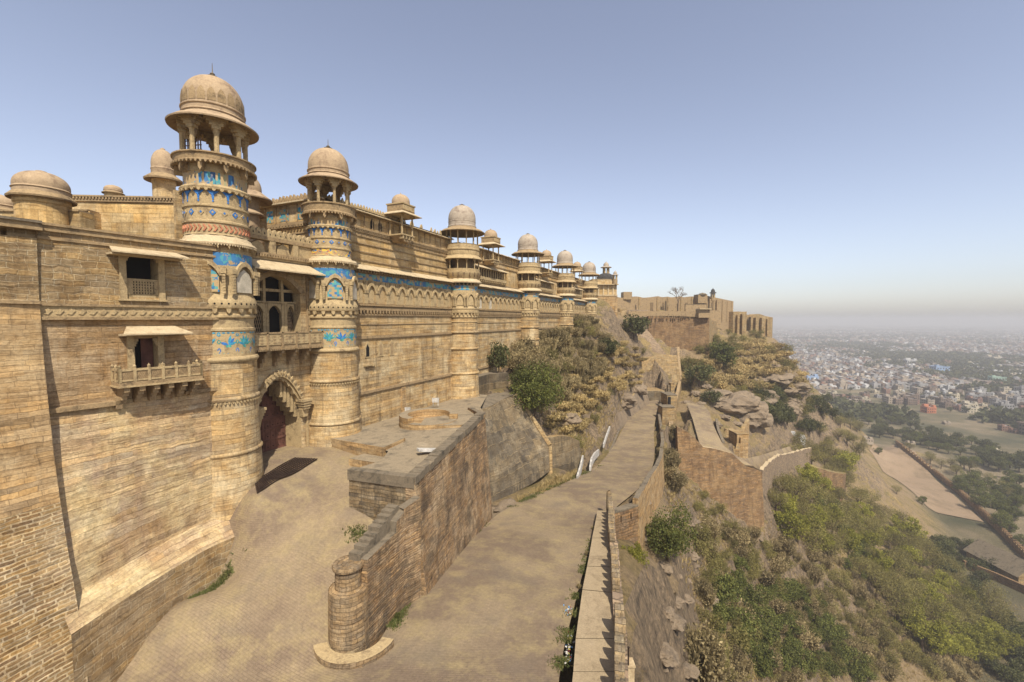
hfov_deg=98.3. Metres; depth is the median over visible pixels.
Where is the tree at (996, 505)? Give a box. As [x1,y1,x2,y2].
[991,499,1016,514]
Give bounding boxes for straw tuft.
[542,421,555,427]
[546,410,567,421]
[553,400,571,409]
[558,424,574,432]
[563,400,578,410]
[563,409,575,413]
[571,393,577,399]
[575,417,588,429]
[575,419,588,430]
[576,396,584,401]
[576,408,585,414]
[577,393,587,400]
[580,401,594,408]
[583,383,597,390]
[583,389,594,393]
[583,397,594,402]
[585,379,593,384]
[590,391,600,398]
[591,400,600,405]
[592,389,603,394]
[598,390,610,397]
[601,370,612,376]
[601,397,609,401]
[606,366,614,370]
[607,351,618,356]
[607,381,622,388]
[616,384,628,391]
[620,373,629,378]
[621,355,629,360]
[621,361,632,366]
[636,357,648,360]
[699,358,716,364]
[705,363,721,369]
[709,381,727,388]
[711,373,726,382]
[718,373,737,379]
[722,375,733,383]
[723,365,741,373]
[726,373,741,380]
[731,360,743,365]
[731,378,746,386]
[732,349,745,355]
[733,373,748,380]
[736,356,748,362]
[736,363,749,369]
[736,368,749,374]
[737,340,753,346]
[741,345,752,348]
[743,371,757,378]
[743,381,755,388]
[745,356,761,363]
[745,363,760,370]
[750,349,760,354]
[751,347,770,353]
[751,369,766,375]
[752,342,771,348]
[753,380,774,389]
[759,354,775,361]
[759,363,772,368]
[765,369,775,374]
[767,367,782,372]
[770,341,785,348]
[771,353,783,357]
[773,365,791,370]
[774,357,785,361]
[778,350,795,355]
[785,358,800,364]
[792,375,801,382]
[797,371,809,376]
[799,375,808,382]
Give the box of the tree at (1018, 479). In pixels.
[1008,474,1023,485]
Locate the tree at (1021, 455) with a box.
[1015,450,1023,460]
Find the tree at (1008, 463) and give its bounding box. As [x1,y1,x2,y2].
[994,457,1011,470]
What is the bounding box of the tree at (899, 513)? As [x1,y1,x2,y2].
[884,509,909,524]
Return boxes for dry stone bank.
[615,393,649,431]
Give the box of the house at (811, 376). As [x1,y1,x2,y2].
[805,374,818,379]
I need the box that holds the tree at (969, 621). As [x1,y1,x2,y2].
[955,606,983,626]
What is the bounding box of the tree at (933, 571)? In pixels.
[926,566,953,587]
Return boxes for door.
[259,387,285,452]
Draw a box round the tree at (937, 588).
[929,581,947,593]
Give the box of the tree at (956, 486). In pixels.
[951,483,968,490]
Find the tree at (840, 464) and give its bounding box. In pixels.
[826,459,847,470]
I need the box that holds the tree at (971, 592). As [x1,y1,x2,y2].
[952,585,977,601]
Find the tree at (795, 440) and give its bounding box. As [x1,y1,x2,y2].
[791,436,813,447]
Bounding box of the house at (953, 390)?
[948,388,962,393]
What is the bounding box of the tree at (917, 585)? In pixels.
[901,575,931,600]
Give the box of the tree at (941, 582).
[923,568,959,594]
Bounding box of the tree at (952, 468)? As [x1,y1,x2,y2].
[948,464,962,474]
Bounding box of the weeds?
[184,465,600,672]
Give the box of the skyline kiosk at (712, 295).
[710,289,715,300]
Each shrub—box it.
[487,340,511,372]
[508,358,552,389]
[508,362,565,419]
[545,347,559,359]
[560,361,574,374]
[568,433,586,448]
[573,319,583,327]
[585,323,595,336]
[590,413,599,421]
[591,347,597,358]
[598,337,619,358]
[620,313,650,340]
[645,500,697,562]
[680,353,694,365]
[681,362,689,370]
[681,374,696,387]
[683,362,716,386]
[688,356,704,365]
[691,524,713,549]
[692,345,704,353]
[692,501,703,510]
[692,534,712,556]
[693,501,705,511]
[695,605,710,622]
[698,491,706,499]
[698,629,732,680]
[699,569,721,589]
[700,342,712,354]
[700,389,723,405]
[700,560,718,580]
[702,508,712,517]
[704,609,725,635]
[705,548,724,567]
[705,556,721,571]
[709,339,738,370]
[709,379,718,388]
[709,507,720,516]
[710,569,741,606]
[711,601,730,622]
[711,629,732,658]
[713,502,727,513]
[713,535,721,543]
[714,614,727,634]
[718,597,737,620]
[719,549,728,560]
[720,520,732,529]
[721,560,731,572]
[724,329,731,333]
[724,516,740,528]
[724,547,737,561]
[724,666,737,681]
[726,537,738,547]
[726,622,753,657]
[727,333,740,340]
[728,339,737,345]
[728,573,747,600]
[730,568,745,580]
[731,384,747,392]
[731,605,760,639]
[732,625,757,651]
[733,554,749,570]
[737,334,751,341]
[740,596,760,621]
[740,659,756,680]
[741,581,767,607]
[742,636,764,655]
[743,597,762,612]
[744,552,754,566]
[746,566,760,579]
[748,327,763,337]
[748,561,762,575]
[749,650,772,678]
[750,623,763,647]
[751,378,769,390]
[751,548,761,555]
[751,638,778,676]
[753,388,775,398]
[753,554,761,563]
[753,559,764,570]
[754,617,774,647]
[755,584,772,604]
[755,615,779,640]
[758,604,771,616]
[759,536,772,550]
[760,397,775,413]
[762,583,779,599]
[763,345,776,353]
[763,548,777,558]
[765,401,783,418]
[765,605,786,631]
[768,382,784,395]
[768,384,781,394]
[768,634,782,655]
[769,673,780,681]
[774,399,784,409]
[774,411,784,422]
[774,570,787,594]
[775,414,787,424]
[775,648,791,671]
[776,577,798,596]
[776,591,791,601]
[777,357,792,368]
[777,611,790,626]
[778,394,786,402]
[778,640,801,666]
[779,344,793,351]
[779,401,794,411]
[779,408,794,425]
[782,601,794,615]
[783,637,812,660]
[784,614,806,635]
[785,604,802,620]
[785,633,803,648]
[787,557,797,568]
[788,589,802,600]
[790,578,808,600]
[791,657,808,674]
[794,420,809,430]
[798,647,810,660]
[800,415,825,431]
[802,604,814,617]
[803,403,813,411]
[804,650,825,674]
[805,668,815,679]
[806,394,824,405]
[806,396,816,402]
[806,403,816,412]
[806,651,826,677]
[807,627,820,642]
[808,610,823,627]
[811,648,830,664]
[812,563,828,576]
[816,597,827,607]
[816,601,827,614]
[817,625,838,646]
[818,669,834,681]
[819,613,845,637]
[820,660,842,678]
[821,612,838,624]
[821,650,844,673]
[823,579,842,597]
[824,585,836,598]
[824,645,835,654]
[824,652,831,667]
[827,645,843,657]
[828,571,838,580]
[829,601,841,615]
[831,640,858,663]
[833,630,846,640]
[836,592,845,601]
[836,613,845,620]
[836,622,851,638]
[837,523,850,531]
[838,661,848,676]
[840,599,850,606]
[840,622,852,636]
[842,557,852,568]
[842,577,853,589]
[842,609,860,622]
[846,648,872,674]
[847,550,861,564]
[848,662,874,681]
[850,621,864,633]
[851,594,868,608]
[854,544,871,556]
[855,539,868,547]
[855,612,872,625]
[858,570,867,578]
[861,653,876,668]
[862,636,878,650]
[863,666,879,680]
[866,608,882,617]
[871,599,887,614]
[871,663,882,675]
[880,646,902,663]
[883,656,906,676]
[888,621,906,635]
[890,632,904,650]
[896,643,907,654]
[900,636,919,654]
[901,647,920,664]
[911,650,931,668]
[918,652,936,667]
[922,663,946,681]
[926,540,947,553]
[926,553,957,573]
[929,534,953,543]
[933,539,956,554]
[948,548,965,560]
[949,536,967,548]
[956,557,975,569]
[956,560,968,570]
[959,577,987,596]
[962,538,973,545]
[963,575,983,585]
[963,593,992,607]
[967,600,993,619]
[969,559,988,569]
[969,570,993,582]
[978,557,996,571]
[978,652,1003,673]
[991,663,1023,681]
[996,608,1019,629]
[1000,657,1023,680]
[1004,625,1023,644]
[1006,633,1023,649]
[1008,621,1023,631]
[1008,646,1023,661]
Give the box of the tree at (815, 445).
[807,440,821,453]
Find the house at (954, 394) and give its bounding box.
[945,392,959,399]
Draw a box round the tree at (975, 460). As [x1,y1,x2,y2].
[967,456,984,466]
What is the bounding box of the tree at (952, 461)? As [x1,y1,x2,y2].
[946,457,957,467]
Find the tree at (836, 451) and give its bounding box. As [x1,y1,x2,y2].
[830,447,841,455]
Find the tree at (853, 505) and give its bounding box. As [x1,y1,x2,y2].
[839,498,860,513]
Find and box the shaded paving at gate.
[255,457,317,492]
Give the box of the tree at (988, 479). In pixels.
[981,477,996,485]
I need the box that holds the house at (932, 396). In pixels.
[928,394,943,399]
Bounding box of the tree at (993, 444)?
[991,443,1000,447]
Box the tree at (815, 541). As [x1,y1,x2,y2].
[801,525,828,551]
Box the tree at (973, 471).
[970,469,983,474]
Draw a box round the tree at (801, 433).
[794,431,807,442]
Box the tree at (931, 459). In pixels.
[923,453,937,463]
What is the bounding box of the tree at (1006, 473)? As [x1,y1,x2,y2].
[1002,469,1014,476]
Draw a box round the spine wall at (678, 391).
[669,347,681,425]
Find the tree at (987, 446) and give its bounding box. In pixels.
[985,444,1000,448]
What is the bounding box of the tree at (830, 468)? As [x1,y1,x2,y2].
[822,462,838,470]
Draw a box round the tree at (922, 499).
[915,496,926,504]
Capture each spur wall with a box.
[729,311,746,333]
[746,314,772,337]
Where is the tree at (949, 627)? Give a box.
[929,605,959,631]
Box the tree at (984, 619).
[970,615,991,625]
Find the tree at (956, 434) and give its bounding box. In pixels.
[950,431,964,438]
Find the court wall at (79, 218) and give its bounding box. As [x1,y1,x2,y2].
[0,210,94,228]
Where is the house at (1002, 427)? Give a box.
[997,424,1010,430]
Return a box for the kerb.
[715,418,724,442]
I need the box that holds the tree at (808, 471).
[795,462,821,480]
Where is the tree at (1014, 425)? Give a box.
[1010,422,1017,428]
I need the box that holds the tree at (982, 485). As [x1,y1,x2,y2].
[970,478,992,493]
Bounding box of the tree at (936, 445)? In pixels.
[931,442,942,450]
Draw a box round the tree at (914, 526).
[890,514,928,538]
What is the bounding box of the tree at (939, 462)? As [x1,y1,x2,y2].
[933,457,948,468]
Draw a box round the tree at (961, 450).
[956,447,966,454]
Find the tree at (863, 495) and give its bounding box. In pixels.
[848,486,870,507]
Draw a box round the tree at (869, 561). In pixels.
[853,554,878,571]
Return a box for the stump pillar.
[606,490,611,510]
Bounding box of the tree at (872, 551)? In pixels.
[858,543,876,558]
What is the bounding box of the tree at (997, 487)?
[991,484,1006,493]
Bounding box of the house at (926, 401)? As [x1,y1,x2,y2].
[920,398,934,404]
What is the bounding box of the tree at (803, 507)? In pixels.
[796,500,812,518]
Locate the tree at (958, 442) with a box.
[947,437,964,449]
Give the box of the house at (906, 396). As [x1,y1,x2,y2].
[900,394,913,398]
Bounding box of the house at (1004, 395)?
[997,392,1014,400]
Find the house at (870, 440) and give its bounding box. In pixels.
[865,436,873,444]
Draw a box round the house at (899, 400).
[890,396,903,403]
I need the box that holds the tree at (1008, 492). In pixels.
[1001,486,1014,498]
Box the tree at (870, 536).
[856,529,884,547]
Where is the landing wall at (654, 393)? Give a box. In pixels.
[647,387,664,400]
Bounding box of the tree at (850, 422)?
[847,416,859,428]
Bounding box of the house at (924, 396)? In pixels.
[920,394,929,397]
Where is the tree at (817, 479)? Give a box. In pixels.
[797,466,826,485]
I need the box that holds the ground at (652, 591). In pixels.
[486,298,1023,681]
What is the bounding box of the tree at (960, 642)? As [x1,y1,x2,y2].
[943,633,977,659]
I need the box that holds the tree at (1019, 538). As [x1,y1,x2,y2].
[1012,533,1023,546]
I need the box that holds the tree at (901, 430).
[899,427,910,434]
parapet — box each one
[576,455,583,478]
[589,449,598,470]
[603,426,609,447]
[608,500,628,681]
[633,402,664,550]
[759,447,811,496]
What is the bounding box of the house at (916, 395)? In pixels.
[906,392,919,399]
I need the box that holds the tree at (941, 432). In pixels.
[929,427,942,433]
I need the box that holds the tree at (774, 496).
[767,485,790,511]
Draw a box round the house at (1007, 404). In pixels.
[992,400,1014,408]
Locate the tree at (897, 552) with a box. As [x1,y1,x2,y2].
[884,549,906,558]
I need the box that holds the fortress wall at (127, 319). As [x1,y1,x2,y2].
[0,222,234,681]
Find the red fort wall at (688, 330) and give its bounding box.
[628,309,717,355]
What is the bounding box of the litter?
[563,604,574,663]
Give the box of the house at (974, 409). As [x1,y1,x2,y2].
[961,405,979,412]
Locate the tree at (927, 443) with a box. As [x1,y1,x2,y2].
[924,440,931,448]
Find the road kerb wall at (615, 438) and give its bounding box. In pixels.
[609,429,620,450]
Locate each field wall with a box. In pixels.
[895,440,1023,558]
[963,560,1023,593]
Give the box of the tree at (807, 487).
[786,473,819,497]
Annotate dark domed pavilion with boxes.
[589,273,618,315]
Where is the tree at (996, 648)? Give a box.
[975,638,1006,658]
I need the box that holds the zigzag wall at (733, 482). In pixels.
[675,426,764,528]
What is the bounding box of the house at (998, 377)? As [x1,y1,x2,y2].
[987,375,1006,380]
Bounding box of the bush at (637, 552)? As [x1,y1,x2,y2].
[621,541,649,568]
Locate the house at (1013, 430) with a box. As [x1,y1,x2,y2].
[1008,428,1018,433]
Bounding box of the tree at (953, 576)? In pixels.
[947,570,961,583]
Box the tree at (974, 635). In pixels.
[950,622,998,661]
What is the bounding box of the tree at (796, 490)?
[783,472,815,498]
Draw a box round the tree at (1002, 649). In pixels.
[986,636,1008,655]
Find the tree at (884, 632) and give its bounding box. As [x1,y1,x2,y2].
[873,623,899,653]
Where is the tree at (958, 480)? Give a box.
[950,477,969,485]
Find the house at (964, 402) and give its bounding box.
[960,400,977,405]
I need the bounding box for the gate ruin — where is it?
[658,382,676,426]
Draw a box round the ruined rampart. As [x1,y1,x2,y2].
[810,464,845,501]
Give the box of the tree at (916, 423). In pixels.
[908,419,923,429]
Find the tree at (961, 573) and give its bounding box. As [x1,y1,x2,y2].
[947,561,970,579]
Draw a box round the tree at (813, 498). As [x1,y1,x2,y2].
[803,482,831,507]
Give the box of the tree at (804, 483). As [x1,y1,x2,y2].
[790,477,813,497]
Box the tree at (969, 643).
[953,635,977,657]
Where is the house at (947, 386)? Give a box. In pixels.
[943,385,954,388]
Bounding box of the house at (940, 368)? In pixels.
[929,365,949,370]
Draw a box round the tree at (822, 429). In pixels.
[816,424,828,436]
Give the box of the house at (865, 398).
[859,396,870,400]
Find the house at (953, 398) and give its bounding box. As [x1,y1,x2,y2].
[945,396,956,401]
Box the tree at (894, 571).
[886,566,906,586]
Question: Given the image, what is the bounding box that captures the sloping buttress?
[627,310,665,353]
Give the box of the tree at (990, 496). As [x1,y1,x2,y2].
[984,494,999,506]
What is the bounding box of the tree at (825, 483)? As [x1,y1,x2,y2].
[814,476,834,490]
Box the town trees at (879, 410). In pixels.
[772,325,1023,423]
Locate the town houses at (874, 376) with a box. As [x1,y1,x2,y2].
[772,328,1023,389]
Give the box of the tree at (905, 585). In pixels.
[884,570,921,602]
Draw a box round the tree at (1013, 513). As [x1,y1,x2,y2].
[999,506,1023,522]
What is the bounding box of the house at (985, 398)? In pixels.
[982,396,991,401]
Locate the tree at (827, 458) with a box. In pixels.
[818,448,832,465]
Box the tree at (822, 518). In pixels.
[800,511,826,535]
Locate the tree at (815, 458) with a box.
[810,445,827,463]
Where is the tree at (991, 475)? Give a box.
[980,472,993,479]
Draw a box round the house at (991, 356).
[983,355,1000,358]
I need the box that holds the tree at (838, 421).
[834,416,847,427]
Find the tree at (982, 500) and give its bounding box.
[969,493,992,507]
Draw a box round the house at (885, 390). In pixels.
[881,388,890,393]
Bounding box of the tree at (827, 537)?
[807,529,834,550]
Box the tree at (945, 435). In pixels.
[941,433,954,440]
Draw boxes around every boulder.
[492,498,518,517]
[562,412,581,424]
[621,393,637,409]
[634,381,647,394]
[659,560,673,573]
[660,641,678,666]
[661,658,670,664]
[663,666,668,672]
[665,606,674,618]
[668,646,679,669]
[670,613,685,631]
[676,596,685,608]
[683,661,699,678]
[685,593,694,604]
[689,391,702,395]
[692,553,699,560]
[699,384,712,389]
[702,389,732,400]
[712,402,723,407]
[717,390,768,416]
[719,414,731,420]
[733,421,742,425]
[738,410,773,432]
[754,390,779,404]
[766,371,795,384]
[781,382,811,395]
[783,401,802,416]
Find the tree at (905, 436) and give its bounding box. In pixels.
[900,433,915,440]
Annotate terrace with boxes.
[331,394,491,595]
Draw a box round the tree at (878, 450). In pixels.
[875,447,882,453]
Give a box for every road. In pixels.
[355,400,658,681]
[686,403,760,470]
[740,444,798,468]
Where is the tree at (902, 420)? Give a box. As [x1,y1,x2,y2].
[895,416,906,424]
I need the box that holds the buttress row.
[735,314,768,336]
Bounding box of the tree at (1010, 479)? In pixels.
[993,476,1014,484]
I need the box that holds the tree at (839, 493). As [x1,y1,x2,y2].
[834,485,850,497]
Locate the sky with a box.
[0,0,1023,320]
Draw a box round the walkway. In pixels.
[572,510,614,681]
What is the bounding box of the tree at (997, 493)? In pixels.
[984,489,1006,500]
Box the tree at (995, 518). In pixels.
[988,512,1012,527]
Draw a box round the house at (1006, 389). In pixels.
[999,386,1011,392]
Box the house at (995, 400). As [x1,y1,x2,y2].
[990,398,1000,403]
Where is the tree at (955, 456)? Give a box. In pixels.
[954,455,966,465]
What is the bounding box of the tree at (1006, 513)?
[995,509,1013,521]
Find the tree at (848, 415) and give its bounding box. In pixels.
[839,412,854,418]
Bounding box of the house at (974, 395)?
[966,393,982,397]
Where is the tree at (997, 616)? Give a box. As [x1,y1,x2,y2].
[982,601,1020,629]
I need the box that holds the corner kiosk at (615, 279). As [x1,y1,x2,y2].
[612,271,617,283]
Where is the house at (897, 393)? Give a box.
[893,390,905,397]
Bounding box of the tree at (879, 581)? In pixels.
[864,565,900,598]
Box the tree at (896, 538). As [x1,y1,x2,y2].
[880,530,908,550]
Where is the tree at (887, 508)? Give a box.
[873,503,893,520]
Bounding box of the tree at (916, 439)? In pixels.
[915,436,924,444]
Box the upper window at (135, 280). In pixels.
[118,246,167,301]
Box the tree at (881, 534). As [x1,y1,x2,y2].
[859,523,892,547]
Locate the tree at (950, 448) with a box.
[941,443,956,453]
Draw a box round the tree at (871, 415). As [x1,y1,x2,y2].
[862,410,875,419]
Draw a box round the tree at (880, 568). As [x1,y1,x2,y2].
[861,559,887,586]
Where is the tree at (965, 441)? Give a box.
[960,438,970,444]
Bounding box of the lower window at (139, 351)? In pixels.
[126,335,164,368]
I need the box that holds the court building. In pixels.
[72,194,174,238]
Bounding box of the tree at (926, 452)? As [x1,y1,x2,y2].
[925,450,936,458]
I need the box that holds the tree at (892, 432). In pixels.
[886,429,899,438]
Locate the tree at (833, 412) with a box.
[827,407,840,420]
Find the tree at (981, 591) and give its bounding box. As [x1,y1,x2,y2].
[973,583,1011,606]
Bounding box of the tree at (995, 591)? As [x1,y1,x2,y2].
[979,581,1011,598]
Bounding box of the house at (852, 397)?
[850,395,860,399]
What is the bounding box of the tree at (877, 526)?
[860,516,880,530]
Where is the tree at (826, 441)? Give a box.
[820,438,834,454]
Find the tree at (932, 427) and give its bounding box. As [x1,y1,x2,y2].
[927,425,943,432]
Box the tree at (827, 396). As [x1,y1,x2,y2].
[819,394,832,402]
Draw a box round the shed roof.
[963,538,1023,583]
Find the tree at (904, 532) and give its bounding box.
[885,523,915,541]
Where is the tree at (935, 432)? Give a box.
[930,429,941,435]
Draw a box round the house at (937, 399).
[935,397,950,403]
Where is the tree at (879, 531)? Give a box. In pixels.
[870,526,886,542]
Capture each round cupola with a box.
[0,195,12,209]
[4,170,77,225]
[101,185,124,195]
[143,148,182,196]
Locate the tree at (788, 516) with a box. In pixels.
[772,505,811,540]
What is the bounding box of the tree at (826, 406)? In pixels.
[816,400,830,419]
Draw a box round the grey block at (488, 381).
[479,371,507,394]
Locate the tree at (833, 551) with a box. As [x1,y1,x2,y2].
[817,537,844,558]
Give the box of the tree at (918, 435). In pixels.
[909,431,924,441]
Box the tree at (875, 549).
[863,542,885,564]
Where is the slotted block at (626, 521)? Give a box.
[615,502,637,544]
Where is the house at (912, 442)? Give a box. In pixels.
[905,440,915,446]
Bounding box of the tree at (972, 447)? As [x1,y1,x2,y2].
[969,444,981,454]
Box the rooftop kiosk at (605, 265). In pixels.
[601,262,611,272]
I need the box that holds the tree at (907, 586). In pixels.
[890,578,915,601]
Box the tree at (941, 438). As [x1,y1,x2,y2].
[931,436,946,443]
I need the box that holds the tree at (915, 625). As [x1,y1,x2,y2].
[893,609,948,651]
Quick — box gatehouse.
[165,65,361,520]
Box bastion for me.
[0,215,87,681]
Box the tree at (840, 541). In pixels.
[825,532,848,557]
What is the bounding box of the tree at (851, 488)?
[847,486,869,498]
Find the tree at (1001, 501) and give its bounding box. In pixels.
[997,498,1008,505]
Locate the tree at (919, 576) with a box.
[906,566,936,585]
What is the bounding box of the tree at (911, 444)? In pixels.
[904,442,915,449]
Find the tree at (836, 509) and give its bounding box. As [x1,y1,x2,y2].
[815,503,844,529]
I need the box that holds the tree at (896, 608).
[879,589,924,622]
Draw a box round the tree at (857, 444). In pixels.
[849,441,868,453]
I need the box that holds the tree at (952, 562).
[940,554,962,571]
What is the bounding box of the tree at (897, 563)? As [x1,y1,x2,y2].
[883,547,920,577]
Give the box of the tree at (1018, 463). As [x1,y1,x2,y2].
[1011,457,1023,472]
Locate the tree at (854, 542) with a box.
[837,530,861,554]
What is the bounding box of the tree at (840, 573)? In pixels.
[829,568,852,584]
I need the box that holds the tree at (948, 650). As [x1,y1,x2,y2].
[933,640,955,657]
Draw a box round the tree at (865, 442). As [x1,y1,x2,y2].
[859,440,871,451]
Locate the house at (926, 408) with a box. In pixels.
[920,404,936,412]
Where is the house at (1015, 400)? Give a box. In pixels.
[1007,396,1023,405]
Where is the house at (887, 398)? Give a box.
[883,394,896,403]
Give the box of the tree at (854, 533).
[839,526,863,539]
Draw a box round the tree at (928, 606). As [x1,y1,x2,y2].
[918,596,950,621]
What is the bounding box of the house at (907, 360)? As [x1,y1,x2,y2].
[903,358,917,362]
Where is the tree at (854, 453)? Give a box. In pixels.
[846,447,862,463]
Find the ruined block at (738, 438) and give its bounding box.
[728,418,748,457]
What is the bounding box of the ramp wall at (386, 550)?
[349,495,421,646]
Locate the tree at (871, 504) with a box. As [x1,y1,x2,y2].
[865,502,882,517]
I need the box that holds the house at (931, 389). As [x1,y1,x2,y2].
[922,386,935,393]
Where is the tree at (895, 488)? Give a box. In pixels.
[892,485,901,493]
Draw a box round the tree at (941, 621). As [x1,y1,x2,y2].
[930,615,950,624]
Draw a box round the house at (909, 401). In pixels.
[903,397,917,404]
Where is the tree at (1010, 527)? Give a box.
[997,522,1019,532]
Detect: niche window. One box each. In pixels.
[365,341,369,357]
[378,340,383,355]
[389,340,393,354]
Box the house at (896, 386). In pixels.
[893,384,903,389]
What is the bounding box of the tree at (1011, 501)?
[999,496,1023,506]
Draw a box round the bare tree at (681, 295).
[669,286,687,310]
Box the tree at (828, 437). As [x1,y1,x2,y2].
[824,435,839,445]
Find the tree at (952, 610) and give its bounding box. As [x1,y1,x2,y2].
[936,600,967,627]
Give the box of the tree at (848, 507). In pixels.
[829,499,863,523]
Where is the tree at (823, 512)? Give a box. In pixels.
[810,503,829,523]
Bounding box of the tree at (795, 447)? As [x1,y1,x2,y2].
[781,442,802,450]
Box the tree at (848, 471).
[841,469,859,487]
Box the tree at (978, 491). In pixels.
[974,488,988,496]
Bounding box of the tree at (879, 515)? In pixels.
[874,510,893,526]
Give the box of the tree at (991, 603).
[970,588,1022,620]
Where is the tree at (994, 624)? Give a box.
[979,616,1006,633]
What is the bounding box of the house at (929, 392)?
[924,390,934,394]
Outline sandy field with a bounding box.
[870,444,982,521]
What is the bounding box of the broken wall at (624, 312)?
[617,310,626,318]
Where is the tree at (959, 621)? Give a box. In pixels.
[948,610,966,633]
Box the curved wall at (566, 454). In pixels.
[547,435,580,471]
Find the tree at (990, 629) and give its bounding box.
[974,624,998,642]
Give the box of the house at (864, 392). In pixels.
[859,391,869,395]
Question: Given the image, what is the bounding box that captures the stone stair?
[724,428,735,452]
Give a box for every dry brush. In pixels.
[507,351,532,363]
[507,355,532,372]
[509,339,526,351]
[517,335,536,350]
[522,356,545,372]
[526,352,551,366]
[528,345,546,355]
[536,343,549,355]
[539,330,545,339]
[539,335,561,351]
[539,339,552,346]
[541,329,560,342]
[545,361,558,375]
[546,327,565,334]
[548,353,564,363]
[548,357,559,366]
[549,329,568,341]
[553,357,565,373]
[556,325,572,334]
[556,341,563,349]
[556,378,566,388]
[559,356,577,370]
[560,346,574,357]
[561,335,573,347]
[561,375,574,388]
[561,387,573,402]
[562,356,573,369]
[565,375,581,390]
[568,336,580,347]
[568,355,579,364]
[571,327,581,337]
[572,359,588,375]
[573,313,584,322]
[575,320,586,328]
[578,349,587,357]
[579,339,591,349]
[580,355,595,371]
[580,374,589,383]
[581,327,588,336]
[582,338,594,347]
[583,315,595,322]
[583,348,594,358]
[584,367,597,379]
[589,325,599,336]
[594,359,607,372]
[594,365,603,375]
[595,342,606,352]
[601,332,611,340]
[656,446,673,455]
[656,456,676,469]
[657,448,681,466]
[664,465,677,478]
[664,471,688,490]
[667,422,682,433]
[668,431,675,440]
[683,619,725,673]
[683,622,732,681]
[693,574,710,597]
[697,513,722,540]
[697,618,719,641]
[699,588,717,607]
[699,637,726,678]
[704,539,719,555]
[715,660,730,681]
[719,524,732,539]
[725,640,745,666]
[725,651,747,681]
[728,598,755,621]
[730,526,750,549]
[730,543,748,557]
[731,525,749,537]
[734,545,752,557]
[740,649,756,676]
[747,525,761,538]
[748,535,757,549]
[757,568,777,586]
[767,554,788,573]
[768,646,783,677]
[769,539,782,552]
[769,597,787,614]
[773,533,794,552]
[775,551,786,559]
[775,670,787,681]
[778,622,787,633]
[782,663,803,681]
[786,545,797,555]
[789,609,806,636]
[791,593,805,608]
[793,552,803,561]
[794,624,812,644]
[796,608,807,623]
[797,572,810,585]
[799,581,813,597]
[800,558,811,570]
[802,630,821,651]
[803,546,821,562]
[806,561,825,583]
[807,595,819,608]
[810,606,822,620]
[820,552,836,570]
[822,587,834,604]
[823,604,836,614]
[832,580,844,589]
[834,555,844,565]
[838,638,852,652]
[846,569,858,578]
[847,584,857,593]
[847,639,862,659]
[851,583,869,601]
[851,614,867,629]
[852,580,865,592]
[854,635,876,655]
[855,576,867,584]
[856,609,869,618]
[857,628,870,637]
[862,599,875,609]
[864,623,878,640]
[868,595,880,604]
[868,654,884,670]
[870,614,884,628]
[870,623,888,645]
[871,646,884,659]
[880,588,894,599]
[881,659,902,681]
[893,621,905,633]
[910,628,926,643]
[920,648,944,669]
[929,668,945,680]
[931,653,954,671]
[936,662,956,677]
[953,668,969,681]
[955,653,975,670]
[962,657,980,668]
[963,664,982,679]
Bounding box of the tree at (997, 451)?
[988,448,1005,454]
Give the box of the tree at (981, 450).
[974,447,990,454]
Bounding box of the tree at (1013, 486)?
[1001,481,1021,492]
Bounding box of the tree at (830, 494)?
[821,490,838,505]
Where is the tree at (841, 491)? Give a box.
[829,486,850,501]
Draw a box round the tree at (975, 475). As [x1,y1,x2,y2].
[960,471,981,483]
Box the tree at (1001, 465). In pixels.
[987,456,1008,471]
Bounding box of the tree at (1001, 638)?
[990,628,1023,658]
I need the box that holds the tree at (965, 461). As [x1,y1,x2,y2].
[956,457,972,468]
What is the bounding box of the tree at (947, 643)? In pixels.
[919,620,955,655]
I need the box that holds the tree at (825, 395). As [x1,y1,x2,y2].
[819,392,832,400]
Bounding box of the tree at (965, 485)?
[959,482,977,494]
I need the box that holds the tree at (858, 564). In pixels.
[848,553,874,578]
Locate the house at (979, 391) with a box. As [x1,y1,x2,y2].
[972,389,984,392]
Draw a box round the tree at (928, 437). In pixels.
[918,432,936,442]
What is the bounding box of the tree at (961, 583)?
[951,574,973,591]
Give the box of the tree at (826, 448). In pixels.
[811,444,833,461]
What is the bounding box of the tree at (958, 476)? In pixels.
[952,474,969,483]
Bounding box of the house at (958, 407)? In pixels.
[953,404,961,410]
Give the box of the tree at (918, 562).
[911,552,939,569]
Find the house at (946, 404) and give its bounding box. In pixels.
[939,400,955,408]
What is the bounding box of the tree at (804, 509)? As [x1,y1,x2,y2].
[792,496,821,526]
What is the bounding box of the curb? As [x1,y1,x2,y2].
[313,637,393,669]
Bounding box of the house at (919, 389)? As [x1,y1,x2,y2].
[911,386,923,393]
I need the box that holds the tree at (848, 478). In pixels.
[845,473,854,487]
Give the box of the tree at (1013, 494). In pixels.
[1010,492,1023,507]
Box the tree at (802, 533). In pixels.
[789,523,810,544]
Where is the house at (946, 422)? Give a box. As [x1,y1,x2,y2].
[941,421,950,424]
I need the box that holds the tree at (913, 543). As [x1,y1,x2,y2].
[899,536,924,551]
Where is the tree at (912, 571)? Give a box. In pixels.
[901,565,923,576]
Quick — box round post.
[328,555,369,652]
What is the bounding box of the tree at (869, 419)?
[864,417,872,424]
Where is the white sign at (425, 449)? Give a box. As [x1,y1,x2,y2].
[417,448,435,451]
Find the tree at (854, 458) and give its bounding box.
[832,450,859,471]
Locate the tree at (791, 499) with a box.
[777,493,797,512]
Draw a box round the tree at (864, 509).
[851,501,874,517]
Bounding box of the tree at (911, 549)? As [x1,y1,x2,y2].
[896,545,922,561]
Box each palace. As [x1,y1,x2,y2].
[260,191,599,425]
[617,292,732,329]
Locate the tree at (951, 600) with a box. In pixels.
[936,591,964,610]
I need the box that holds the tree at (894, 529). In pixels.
[882,524,905,536]

